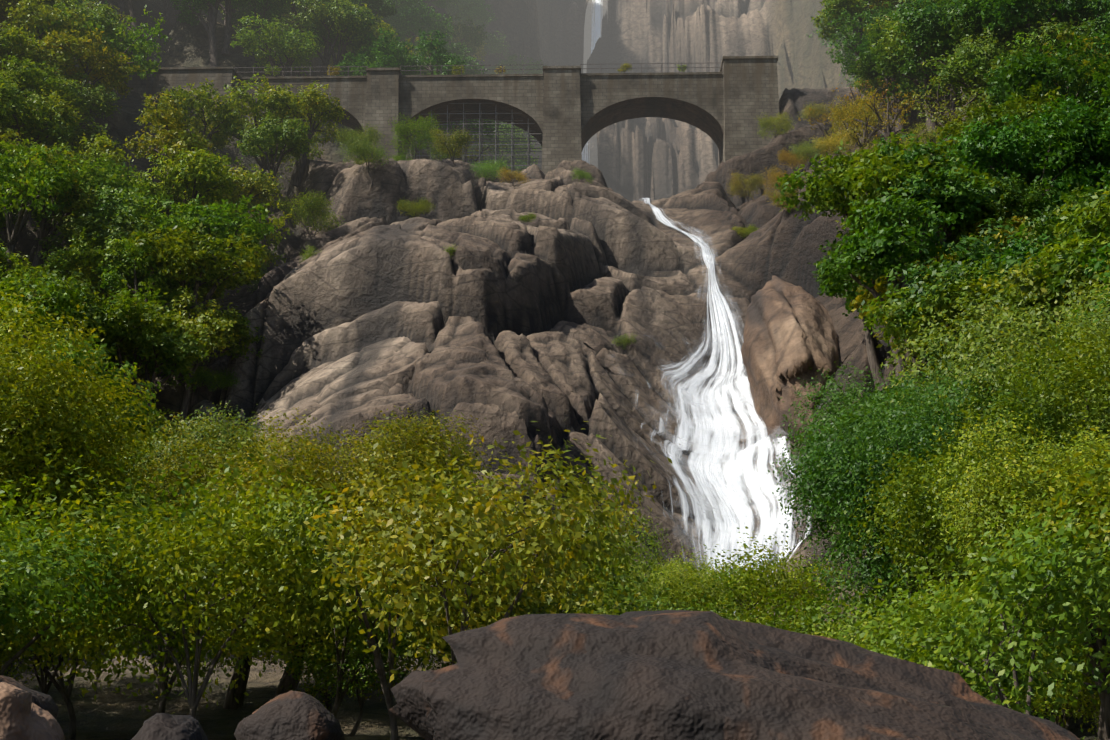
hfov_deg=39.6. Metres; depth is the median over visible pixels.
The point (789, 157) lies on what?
bush
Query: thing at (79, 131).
tree
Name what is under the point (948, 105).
tree
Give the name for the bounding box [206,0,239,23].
tree
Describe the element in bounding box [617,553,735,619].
bush
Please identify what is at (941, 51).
tree
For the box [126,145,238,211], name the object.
tree
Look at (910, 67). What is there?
tree
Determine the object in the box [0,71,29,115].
tree
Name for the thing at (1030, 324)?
bush
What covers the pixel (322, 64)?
tree
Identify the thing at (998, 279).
tree
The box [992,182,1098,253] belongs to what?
tree
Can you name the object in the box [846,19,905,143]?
tree
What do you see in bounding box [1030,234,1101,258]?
tree
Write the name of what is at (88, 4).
tree
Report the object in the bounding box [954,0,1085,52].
tree
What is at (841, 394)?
bush
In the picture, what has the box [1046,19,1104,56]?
tree
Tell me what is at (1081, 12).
tree
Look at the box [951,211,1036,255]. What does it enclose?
tree
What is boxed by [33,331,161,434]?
tree
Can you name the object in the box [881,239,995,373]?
tree
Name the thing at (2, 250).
tree
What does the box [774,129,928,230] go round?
tree
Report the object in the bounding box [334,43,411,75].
tree
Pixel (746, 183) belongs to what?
bush
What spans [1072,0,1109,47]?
tree
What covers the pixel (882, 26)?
tree
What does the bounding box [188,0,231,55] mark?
tree
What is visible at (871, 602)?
bush
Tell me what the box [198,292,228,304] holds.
tree
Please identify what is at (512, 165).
metal grate
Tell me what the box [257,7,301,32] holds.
tree
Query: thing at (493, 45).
tree
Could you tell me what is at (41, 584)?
tree
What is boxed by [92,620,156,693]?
tree
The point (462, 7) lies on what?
tree
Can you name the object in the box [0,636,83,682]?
tree
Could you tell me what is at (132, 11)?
tree
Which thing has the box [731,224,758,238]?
bush
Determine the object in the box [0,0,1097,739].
terrain ground
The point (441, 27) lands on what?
tree
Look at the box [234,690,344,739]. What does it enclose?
boulder
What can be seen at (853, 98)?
tree
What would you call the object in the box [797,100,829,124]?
bush
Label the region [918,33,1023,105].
tree
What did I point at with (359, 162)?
tree
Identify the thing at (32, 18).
tree
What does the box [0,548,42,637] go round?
tree
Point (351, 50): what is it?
tree
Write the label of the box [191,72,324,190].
tree
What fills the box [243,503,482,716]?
tree
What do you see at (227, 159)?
tree
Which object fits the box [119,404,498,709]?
tree
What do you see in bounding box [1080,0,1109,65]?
tree
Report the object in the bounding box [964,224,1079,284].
tree
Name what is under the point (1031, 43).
tree
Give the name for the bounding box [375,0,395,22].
tree
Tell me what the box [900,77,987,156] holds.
tree
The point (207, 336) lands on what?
tree
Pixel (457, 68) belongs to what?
shrub
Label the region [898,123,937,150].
bush
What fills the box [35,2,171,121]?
tree
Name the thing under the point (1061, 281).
tree
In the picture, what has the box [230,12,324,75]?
tree
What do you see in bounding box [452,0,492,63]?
tree
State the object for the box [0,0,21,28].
tree
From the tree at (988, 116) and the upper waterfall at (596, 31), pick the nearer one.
the tree at (988, 116)
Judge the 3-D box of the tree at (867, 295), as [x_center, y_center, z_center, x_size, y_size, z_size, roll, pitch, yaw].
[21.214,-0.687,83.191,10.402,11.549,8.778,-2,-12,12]
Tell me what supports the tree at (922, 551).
on the terrain ground
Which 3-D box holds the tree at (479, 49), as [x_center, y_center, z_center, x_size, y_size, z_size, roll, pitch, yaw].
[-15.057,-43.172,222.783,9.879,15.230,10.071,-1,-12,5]
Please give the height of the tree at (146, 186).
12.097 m
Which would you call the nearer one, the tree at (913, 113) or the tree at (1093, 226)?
the tree at (1093, 226)
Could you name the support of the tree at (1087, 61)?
on the terrain ground
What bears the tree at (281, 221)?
on the terrain ground
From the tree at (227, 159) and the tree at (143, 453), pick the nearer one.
the tree at (143, 453)
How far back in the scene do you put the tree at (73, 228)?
104.50 m
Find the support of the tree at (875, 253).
on the terrain ground
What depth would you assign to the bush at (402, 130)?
135.03 m
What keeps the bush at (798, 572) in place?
on the terrain ground
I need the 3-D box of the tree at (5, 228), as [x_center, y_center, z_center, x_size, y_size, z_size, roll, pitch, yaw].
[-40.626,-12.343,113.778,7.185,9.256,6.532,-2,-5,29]
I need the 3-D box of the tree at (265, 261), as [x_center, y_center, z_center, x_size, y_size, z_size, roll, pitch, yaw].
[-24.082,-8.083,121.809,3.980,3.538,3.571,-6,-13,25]
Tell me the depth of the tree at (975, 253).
78.86 m
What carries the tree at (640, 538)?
on the terrain ground
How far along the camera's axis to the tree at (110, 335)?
90.98 m
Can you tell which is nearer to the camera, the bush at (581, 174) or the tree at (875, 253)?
the tree at (875, 253)
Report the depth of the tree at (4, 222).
108.30 m
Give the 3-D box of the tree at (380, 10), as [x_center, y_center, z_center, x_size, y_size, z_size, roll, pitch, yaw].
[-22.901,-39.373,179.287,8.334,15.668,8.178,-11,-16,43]
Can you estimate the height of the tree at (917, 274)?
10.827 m
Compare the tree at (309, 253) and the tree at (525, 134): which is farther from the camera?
the tree at (525, 134)
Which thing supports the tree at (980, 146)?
on the terrain ground
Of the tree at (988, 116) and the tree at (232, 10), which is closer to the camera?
the tree at (988, 116)
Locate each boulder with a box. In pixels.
[0,675,58,718]
[0,682,64,739]
[131,713,208,739]
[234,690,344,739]
[389,610,1079,739]
[741,275,838,443]
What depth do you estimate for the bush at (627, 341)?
106.19 m
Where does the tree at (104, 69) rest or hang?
on the terrain ground
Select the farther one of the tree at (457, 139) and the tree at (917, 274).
the tree at (457, 139)
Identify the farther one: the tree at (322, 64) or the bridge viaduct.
the tree at (322, 64)
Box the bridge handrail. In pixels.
[234,62,722,75]
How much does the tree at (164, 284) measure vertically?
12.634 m
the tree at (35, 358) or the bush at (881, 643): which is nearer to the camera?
the bush at (881, 643)
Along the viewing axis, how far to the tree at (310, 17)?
163.91 m
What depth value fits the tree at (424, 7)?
199.88 m
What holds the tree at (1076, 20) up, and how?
on the terrain ground
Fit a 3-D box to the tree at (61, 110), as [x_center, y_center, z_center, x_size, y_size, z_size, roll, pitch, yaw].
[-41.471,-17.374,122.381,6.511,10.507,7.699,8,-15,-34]
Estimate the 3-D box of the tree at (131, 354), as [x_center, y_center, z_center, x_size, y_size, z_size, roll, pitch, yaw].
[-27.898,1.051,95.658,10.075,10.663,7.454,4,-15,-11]
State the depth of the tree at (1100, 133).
91.22 m
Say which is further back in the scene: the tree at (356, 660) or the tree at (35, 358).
the tree at (35, 358)
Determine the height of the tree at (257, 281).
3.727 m
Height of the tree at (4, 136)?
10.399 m
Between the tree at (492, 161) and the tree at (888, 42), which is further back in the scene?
the tree at (492, 161)
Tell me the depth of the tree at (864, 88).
137.41 m
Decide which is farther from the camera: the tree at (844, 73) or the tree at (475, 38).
the tree at (475, 38)
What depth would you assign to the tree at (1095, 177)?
92.02 m
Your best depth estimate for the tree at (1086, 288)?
60.61 m
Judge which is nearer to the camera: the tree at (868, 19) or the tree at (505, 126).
the tree at (868, 19)
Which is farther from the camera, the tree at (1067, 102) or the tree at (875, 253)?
the tree at (1067, 102)
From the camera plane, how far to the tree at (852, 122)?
134.65 m
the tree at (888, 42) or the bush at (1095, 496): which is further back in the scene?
the tree at (888, 42)
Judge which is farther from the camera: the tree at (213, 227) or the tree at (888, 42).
the tree at (888, 42)
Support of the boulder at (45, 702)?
on the terrain ground
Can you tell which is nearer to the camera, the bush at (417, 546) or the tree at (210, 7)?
the bush at (417, 546)
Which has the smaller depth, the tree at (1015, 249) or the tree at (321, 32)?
the tree at (1015, 249)
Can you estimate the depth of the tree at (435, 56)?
163.03 m
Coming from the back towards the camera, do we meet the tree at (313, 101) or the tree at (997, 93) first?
the tree at (313, 101)
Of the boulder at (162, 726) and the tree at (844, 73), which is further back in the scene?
the tree at (844, 73)
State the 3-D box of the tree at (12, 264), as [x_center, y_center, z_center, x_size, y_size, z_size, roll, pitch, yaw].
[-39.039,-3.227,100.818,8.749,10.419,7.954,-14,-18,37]
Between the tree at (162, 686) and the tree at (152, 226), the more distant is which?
the tree at (152, 226)
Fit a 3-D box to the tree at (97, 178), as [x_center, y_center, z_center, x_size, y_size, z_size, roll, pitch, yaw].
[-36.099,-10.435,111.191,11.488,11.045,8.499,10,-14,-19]
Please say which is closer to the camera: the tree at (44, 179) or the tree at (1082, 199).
the tree at (1082, 199)
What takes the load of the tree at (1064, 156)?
on the terrain ground
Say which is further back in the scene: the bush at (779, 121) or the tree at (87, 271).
the bush at (779, 121)
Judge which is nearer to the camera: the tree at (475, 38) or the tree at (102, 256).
the tree at (102, 256)
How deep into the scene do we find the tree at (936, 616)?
31.18 m
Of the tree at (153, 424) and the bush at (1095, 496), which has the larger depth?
the tree at (153, 424)
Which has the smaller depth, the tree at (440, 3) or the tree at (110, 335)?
the tree at (110, 335)
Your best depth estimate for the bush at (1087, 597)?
20.73 m
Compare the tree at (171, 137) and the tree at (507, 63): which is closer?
the tree at (171, 137)
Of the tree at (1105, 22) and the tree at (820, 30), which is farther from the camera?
the tree at (820, 30)
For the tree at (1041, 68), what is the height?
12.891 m
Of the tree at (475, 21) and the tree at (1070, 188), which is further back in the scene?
the tree at (475, 21)
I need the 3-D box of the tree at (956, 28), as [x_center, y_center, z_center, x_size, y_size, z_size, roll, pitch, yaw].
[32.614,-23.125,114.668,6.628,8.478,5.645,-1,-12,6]
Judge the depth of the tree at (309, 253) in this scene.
109.78 m
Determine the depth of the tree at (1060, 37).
105.69 m
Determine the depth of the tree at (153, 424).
89.11 m
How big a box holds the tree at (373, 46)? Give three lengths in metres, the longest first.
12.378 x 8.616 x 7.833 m
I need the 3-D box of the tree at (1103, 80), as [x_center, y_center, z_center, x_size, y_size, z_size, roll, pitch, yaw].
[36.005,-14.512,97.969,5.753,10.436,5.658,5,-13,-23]
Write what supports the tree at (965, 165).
on the terrain ground
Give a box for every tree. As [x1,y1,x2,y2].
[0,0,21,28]
[0,0,70,40]
[0,20,45,77]
[0,21,84,98]
[0,55,86,145]
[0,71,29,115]
[0,78,78,227]
[0,87,81,155]
[0,127,47,208]
[0,137,89,270]
[0,139,39,257]
[0,207,16,235]
[0,238,8,266]
[0,248,37,287]
[0,254,113,320]
[0,268,122,365]
[0,281,174,671]
[0,294,85,404]
[0,450,125,669]
[0,470,95,655]
[0,500,185,674]
[0,518,34,669]
[0,532,162,693]
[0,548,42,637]
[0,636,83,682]
[2,430,337,712]
[3,0,94,54]
[6,510,189,739]
[7,289,152,387]
[8,143,101,291]
[10,139,137,281]
[11,347,105,428]
[15,445,353,717]
[31,266,137,355]
[33,317,181,458]
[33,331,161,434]
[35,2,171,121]
[35,210,146,278]
[35,330,89,360]
[36,0,128,73]
[38,27,145,123]
[38,109,120,168]
[38,227,139,303]
[40,67,120,128]
[49,132,137,251]
[56,181,216,259]
[57,151,172,257]
[57,284,198,438]
[58,0,129,70]
[65,248,180,310]
[65,432,176,541]
[69,0,114,10]
[90,322,209,436]
[91,232,197,395]
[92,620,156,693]
[95,216,209,290]
[97,156,167,236]
[102,400,362,708]
[107,407,186,447]
[118,0,128,41]
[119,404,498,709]
[123,90,220,216]
[124,222,269,403]
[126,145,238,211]
[128,0,139,29]
[134,193,277,358]
[140,285,241,432]
[157,78,255,151]
[168,184,294,303]
[170,0,248,66]
[174,153,278,215]
[175,307,266,413]
[181,162,281,213]
[183,362,240,402]
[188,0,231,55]
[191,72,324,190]
[197,564,415,712]
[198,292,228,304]
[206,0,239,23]
[217,461,524,739]
[220,1,286,31]
[223,0,289,59]
[230,1,250,29]
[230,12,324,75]
[237,112,312,222]
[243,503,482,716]
[246,268,268,293]
[248,250,272,268]
[249,625,358,697]
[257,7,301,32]
[263,80,349,186]
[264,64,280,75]
[266,0,332,75]
[271,606,444,736]
[279,0,378,75]
[289,0,367,75]
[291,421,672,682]
[298,0,397,74]
[299,244,321,261]
[302,6,376,69]
[319,19,432,75]
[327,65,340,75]
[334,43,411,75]
[334,123,385,157]
[336,131,393,186]
[339,0,396,74]
[353,36,401,56]
[354,158,371,164]
[356,25,422,74]
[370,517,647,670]
[375,0,391,28]
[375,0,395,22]
[382,0,443,54]
[382,4,456,53]
[384,0,422,21]
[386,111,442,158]
[388,151,412,160]
[391,614,460,669]
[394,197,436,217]
[404,27,465,158]
[406,51,428,74]
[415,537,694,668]
[418,120,515,158]
[419,0,450,9]
[421,0,478,29]
[422,119,499,160]
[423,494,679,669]
[424,20,486,62]
[425,13,488,60]
[425,71,459,158]
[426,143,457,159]
[428,125,474,166]
[433,35,486,160]
[441,245,457,257]
[448,0,497,28]
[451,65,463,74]
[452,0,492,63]
[454,125,506,164]
[463,154,527,173]
[467,124,541,168]
[469,156,514,168]
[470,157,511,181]
[480,31,510,63]
[487,54,546,73]
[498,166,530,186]
[509,130,535,157]
[517,212,536,224]
[569,516,665,578]
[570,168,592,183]
[610,578,755,620]
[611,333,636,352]
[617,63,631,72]
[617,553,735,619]
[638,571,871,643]
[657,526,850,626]
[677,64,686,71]
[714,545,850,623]
[725,600,888,647]
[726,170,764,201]
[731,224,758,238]
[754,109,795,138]
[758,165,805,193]
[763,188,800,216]
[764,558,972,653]
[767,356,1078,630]
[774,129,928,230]
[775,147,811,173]
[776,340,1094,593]
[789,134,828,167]
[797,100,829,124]
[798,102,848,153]
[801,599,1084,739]
[806,15,854,62]
[808,227,883,393]
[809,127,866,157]
[810,0,895,100]
[816,184,964,429]
[823,0,902,99]
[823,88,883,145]
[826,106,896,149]
[830,357,956,434]
[832,80,895,142]
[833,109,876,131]
[836,135,1023,367]
[839,39,866,86]
[841,565,1025,709]
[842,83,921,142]
[842,217,936,385]
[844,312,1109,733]
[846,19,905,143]
[848,247,969,389]
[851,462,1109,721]
[852,66,913,132]
[853,59,907,121]
[854,9,902,131]
[858,0,909,35]
[858,135,891,164]
[861,252,1036,390]
[862,259,1011,364]
[863,10,924,122]
[865,535,962,593]
[867,131,998,372]
[870,36,960,126]
[872,0,958,134]
[875,272,1003,379]
[877,82,947,121]
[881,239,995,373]
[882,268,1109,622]
[886,21,949,121]
[890,0,958,121]
[893,0,1005,121]
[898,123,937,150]
[899,0,961,99]
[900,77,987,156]
[905,0,981,111]
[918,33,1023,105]
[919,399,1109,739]
[920,591,1099,732]
[923,0,996,54]
[926,91,1020,162]
[929,3,1003,78]
[930,155,990,260]
[933,81,1065,153]
[935,210,1055,283]
[936,114,1073,214]
[942,97,1036,179]
[946,102,1109,210]
[948,1,1041,49]
[949,17,1086,75]
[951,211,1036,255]
[953,45,1033,106]
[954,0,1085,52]
[959,523,1108,641]
[960,252,1109,359]
[963,27,1075,91]
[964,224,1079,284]
[968,221,1035,257]
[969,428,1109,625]
[975,257,1057,326]
[978,50,1080,113]
[978,171,1068,228]
[986,271,1006,290]
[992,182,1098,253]
[995,33,1109,122]
[998,93,1108,193]
[1004,57,1105,107]
[1008,268,1060,331]
[1008,275,1109,363]
[1009,128,1108,203]
[1012,189,1109,290]
[1012,238,1109,336]
[1015,21,1097,45]
[1018,174,1109,246]
[1023,0,1107,30]
[1028,102,1109,210]
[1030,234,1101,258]
[1031,215,1109,268]
[1038,165,1109,223]
[1040,212,1055,240]
[1043,29,1109,73]
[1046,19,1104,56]
[1053,243,1109,353]
[1054,32,1109,73]
[1059,0,1109,30]
[1064,89,1109,192]
[1070,60,1109,122]
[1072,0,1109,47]
[1077,136,1109,193]
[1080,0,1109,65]
[1087,258,1109,313]
[1095,82,1109,141]
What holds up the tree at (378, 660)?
on the terrain ground
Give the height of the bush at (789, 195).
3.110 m
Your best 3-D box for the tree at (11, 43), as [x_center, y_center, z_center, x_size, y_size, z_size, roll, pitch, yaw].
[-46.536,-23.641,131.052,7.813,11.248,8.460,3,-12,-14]
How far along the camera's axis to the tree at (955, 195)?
87.48 m
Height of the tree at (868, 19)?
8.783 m
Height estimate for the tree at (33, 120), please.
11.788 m
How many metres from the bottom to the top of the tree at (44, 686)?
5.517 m
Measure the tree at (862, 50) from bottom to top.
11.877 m
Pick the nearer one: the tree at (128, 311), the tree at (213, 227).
the tree at (128, 311)
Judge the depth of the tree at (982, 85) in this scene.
110.89 m
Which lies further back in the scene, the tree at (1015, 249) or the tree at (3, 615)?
the tree at (1015, 249)
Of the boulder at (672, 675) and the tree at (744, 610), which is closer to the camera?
the boulder at (672, 675)
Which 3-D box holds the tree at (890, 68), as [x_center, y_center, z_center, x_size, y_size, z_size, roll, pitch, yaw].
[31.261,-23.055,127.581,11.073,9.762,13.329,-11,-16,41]
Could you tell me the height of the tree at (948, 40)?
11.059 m
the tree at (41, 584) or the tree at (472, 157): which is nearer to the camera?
the tree at (41, 584)
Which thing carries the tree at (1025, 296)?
on the terrain ground
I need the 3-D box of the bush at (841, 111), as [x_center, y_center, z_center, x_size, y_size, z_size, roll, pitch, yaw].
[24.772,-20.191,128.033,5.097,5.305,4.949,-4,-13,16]
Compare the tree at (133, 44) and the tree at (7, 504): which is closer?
the tree at (7, 504)
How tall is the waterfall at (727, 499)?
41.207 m
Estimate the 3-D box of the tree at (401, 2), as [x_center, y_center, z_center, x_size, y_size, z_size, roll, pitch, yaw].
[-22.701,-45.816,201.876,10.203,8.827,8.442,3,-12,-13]
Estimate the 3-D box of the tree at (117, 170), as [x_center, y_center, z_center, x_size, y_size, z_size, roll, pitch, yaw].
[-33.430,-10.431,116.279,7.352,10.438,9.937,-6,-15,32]
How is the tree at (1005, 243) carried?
on the terrain ground
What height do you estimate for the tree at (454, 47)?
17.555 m
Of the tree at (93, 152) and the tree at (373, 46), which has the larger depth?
the tree at (373, 46)
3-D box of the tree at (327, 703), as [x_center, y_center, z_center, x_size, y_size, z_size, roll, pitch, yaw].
[-5.874,6.871,37.715,6.155,5.617,6.912,0,-12,1]
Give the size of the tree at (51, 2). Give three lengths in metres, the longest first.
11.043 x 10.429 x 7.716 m
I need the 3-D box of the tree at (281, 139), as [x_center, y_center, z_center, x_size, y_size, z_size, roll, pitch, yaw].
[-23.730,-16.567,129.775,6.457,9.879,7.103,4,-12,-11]
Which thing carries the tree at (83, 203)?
on the terrain ground
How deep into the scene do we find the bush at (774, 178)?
125.39 m
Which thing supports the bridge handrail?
on the bridge viaduct
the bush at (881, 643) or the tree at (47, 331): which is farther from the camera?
the tree at (47, 331)
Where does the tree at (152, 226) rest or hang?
on the terrain ground
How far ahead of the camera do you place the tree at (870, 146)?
112.56 m
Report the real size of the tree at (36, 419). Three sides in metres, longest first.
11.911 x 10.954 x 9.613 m
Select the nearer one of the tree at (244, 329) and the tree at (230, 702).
the tree at (230, 702)
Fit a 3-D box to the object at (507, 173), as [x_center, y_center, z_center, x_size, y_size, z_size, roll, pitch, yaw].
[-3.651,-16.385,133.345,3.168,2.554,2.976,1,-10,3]
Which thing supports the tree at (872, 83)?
on the terrain ground
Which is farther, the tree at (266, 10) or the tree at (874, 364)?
the tree at (266, 10)
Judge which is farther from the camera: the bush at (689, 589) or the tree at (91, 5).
the tree at (91, 5)
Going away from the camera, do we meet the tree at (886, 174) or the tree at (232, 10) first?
the tree at (886, 174)
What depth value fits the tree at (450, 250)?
103.44 m
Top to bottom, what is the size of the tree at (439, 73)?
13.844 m
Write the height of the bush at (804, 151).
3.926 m
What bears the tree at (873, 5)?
on the terrain ground
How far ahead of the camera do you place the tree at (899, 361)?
90.23 m
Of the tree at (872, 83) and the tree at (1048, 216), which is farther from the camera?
the tree at (872, 83)
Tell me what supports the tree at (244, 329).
on the terrain ground
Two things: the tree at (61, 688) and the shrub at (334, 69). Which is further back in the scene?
the shrub at (334, 69)
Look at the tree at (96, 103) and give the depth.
130.99 m
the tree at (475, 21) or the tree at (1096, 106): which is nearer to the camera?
the tree at (1096, 106)
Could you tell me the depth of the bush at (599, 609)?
28.48 m
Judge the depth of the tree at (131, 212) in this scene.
106.78 m
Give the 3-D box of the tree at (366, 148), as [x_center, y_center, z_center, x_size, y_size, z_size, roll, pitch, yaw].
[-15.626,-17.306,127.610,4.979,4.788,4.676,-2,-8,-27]
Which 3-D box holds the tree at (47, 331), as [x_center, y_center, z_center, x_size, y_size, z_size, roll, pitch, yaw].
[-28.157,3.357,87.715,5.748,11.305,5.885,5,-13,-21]
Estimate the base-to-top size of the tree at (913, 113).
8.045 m
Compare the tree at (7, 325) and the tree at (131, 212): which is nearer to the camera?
the tree at (7, 325)
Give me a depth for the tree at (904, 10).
119.40 m
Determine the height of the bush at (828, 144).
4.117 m
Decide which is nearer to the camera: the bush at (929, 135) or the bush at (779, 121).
the bush at (929, 135)
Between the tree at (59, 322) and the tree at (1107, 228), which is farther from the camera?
the tree at (59, 322)
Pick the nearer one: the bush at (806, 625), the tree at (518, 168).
the bush at (806, 625)
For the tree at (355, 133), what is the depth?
138.19 m
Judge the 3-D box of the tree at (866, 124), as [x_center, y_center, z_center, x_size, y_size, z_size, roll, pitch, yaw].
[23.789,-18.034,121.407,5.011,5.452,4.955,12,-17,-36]
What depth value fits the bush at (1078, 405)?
34.76 m
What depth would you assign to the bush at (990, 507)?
25.68 m
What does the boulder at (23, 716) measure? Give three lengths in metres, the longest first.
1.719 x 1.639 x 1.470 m
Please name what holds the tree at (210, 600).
on the terrain ground
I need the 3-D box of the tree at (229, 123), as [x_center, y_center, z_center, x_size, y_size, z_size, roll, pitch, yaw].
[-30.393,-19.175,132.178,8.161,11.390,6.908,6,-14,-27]
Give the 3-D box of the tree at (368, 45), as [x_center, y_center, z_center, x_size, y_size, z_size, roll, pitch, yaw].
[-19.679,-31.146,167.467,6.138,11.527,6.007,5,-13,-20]
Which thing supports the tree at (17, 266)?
on the terrain ground
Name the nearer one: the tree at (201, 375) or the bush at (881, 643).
the bush at (881, 643)
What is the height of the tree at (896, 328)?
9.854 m
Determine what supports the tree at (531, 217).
on the terrain ground
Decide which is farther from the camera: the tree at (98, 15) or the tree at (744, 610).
the tree at (98, 15)
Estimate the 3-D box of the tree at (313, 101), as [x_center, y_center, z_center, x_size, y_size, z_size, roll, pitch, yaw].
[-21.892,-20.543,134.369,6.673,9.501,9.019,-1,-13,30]
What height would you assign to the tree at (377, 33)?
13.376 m
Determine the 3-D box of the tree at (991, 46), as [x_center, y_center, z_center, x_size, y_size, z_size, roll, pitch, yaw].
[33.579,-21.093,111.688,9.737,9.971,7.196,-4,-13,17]
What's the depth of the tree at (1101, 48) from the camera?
106.57 m
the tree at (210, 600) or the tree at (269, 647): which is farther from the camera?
the tree at (269, 647)
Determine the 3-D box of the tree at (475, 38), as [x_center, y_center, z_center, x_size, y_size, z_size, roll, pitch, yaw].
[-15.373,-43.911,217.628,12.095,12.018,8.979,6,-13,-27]
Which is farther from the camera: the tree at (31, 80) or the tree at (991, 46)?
the tree at (31, 80)
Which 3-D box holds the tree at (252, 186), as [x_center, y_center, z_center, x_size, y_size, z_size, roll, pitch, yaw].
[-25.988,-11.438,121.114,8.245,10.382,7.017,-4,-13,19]
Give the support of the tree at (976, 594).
on the terrain ground
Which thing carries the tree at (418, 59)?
on the terrain ground
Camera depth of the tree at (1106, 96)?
91.45 m
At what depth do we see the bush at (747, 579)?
49.49 m
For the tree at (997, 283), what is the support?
on the terrain ground
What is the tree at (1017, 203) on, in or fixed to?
on the terrain ground
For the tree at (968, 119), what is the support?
on the terrain ground
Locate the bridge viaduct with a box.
[120,56,779,174]
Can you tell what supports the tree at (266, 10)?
on the terrain ground
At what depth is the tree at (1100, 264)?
59.88 m
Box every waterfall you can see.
[582,0,602,163]
[639,198,809,623]
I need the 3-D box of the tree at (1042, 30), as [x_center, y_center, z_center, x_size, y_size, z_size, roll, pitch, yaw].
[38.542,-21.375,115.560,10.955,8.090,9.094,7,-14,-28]
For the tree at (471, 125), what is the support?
on the terrain ground
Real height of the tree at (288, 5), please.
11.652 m
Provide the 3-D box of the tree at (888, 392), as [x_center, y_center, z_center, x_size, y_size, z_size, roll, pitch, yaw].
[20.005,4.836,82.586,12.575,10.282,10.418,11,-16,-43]
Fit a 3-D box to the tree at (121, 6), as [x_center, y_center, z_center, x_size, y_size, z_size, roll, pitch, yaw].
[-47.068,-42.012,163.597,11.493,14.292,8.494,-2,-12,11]
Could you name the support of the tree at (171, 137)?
on the terrain ground
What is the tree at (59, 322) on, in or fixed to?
on the terrain ground
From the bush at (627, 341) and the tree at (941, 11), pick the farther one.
the tree at (941, 11)
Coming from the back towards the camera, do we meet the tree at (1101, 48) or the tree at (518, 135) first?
the tree at (518, 135)
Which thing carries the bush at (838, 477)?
on the terrain ground
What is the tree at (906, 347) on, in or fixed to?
on the terrain ground
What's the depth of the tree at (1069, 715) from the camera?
28.64 m
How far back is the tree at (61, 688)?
34.62 m
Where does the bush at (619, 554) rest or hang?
on the terrain ground
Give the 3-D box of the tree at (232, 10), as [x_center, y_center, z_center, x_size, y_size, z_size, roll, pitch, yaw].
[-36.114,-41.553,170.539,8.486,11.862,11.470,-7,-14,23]
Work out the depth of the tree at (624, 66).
147.43 m
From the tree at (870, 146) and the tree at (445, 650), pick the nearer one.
the tree at (445, 650)
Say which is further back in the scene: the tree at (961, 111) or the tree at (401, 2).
the tree at (401, 2)
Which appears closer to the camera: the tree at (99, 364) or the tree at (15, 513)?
the tree at (15, 513)
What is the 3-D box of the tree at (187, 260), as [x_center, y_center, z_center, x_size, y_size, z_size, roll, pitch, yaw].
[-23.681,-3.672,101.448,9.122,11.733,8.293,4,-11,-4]
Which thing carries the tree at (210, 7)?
on the terrain ground
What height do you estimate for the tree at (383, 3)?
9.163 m
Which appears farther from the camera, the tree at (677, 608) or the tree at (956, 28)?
the tree at (956, 28)
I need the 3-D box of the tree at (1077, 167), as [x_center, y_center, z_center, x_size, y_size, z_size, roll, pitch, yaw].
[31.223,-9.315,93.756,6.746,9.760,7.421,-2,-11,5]
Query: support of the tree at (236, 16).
on the terrain ground
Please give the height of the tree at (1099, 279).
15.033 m
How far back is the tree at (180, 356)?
93.67 m
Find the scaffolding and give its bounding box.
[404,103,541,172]
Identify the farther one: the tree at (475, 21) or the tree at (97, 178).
the tree at (475, 21)
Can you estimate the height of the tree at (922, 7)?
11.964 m
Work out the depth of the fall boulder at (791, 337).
100.24 m
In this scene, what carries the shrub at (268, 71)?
on the bridge viaduct
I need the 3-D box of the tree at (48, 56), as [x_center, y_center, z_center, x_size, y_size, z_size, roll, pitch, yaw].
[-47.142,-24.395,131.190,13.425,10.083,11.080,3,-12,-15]
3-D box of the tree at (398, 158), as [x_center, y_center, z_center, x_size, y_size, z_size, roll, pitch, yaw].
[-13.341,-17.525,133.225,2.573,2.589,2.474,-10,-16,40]
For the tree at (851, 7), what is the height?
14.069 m
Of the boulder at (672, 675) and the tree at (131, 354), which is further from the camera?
the tree at (131, 354)
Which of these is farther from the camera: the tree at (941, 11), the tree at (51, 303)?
the tree at (941, 11)

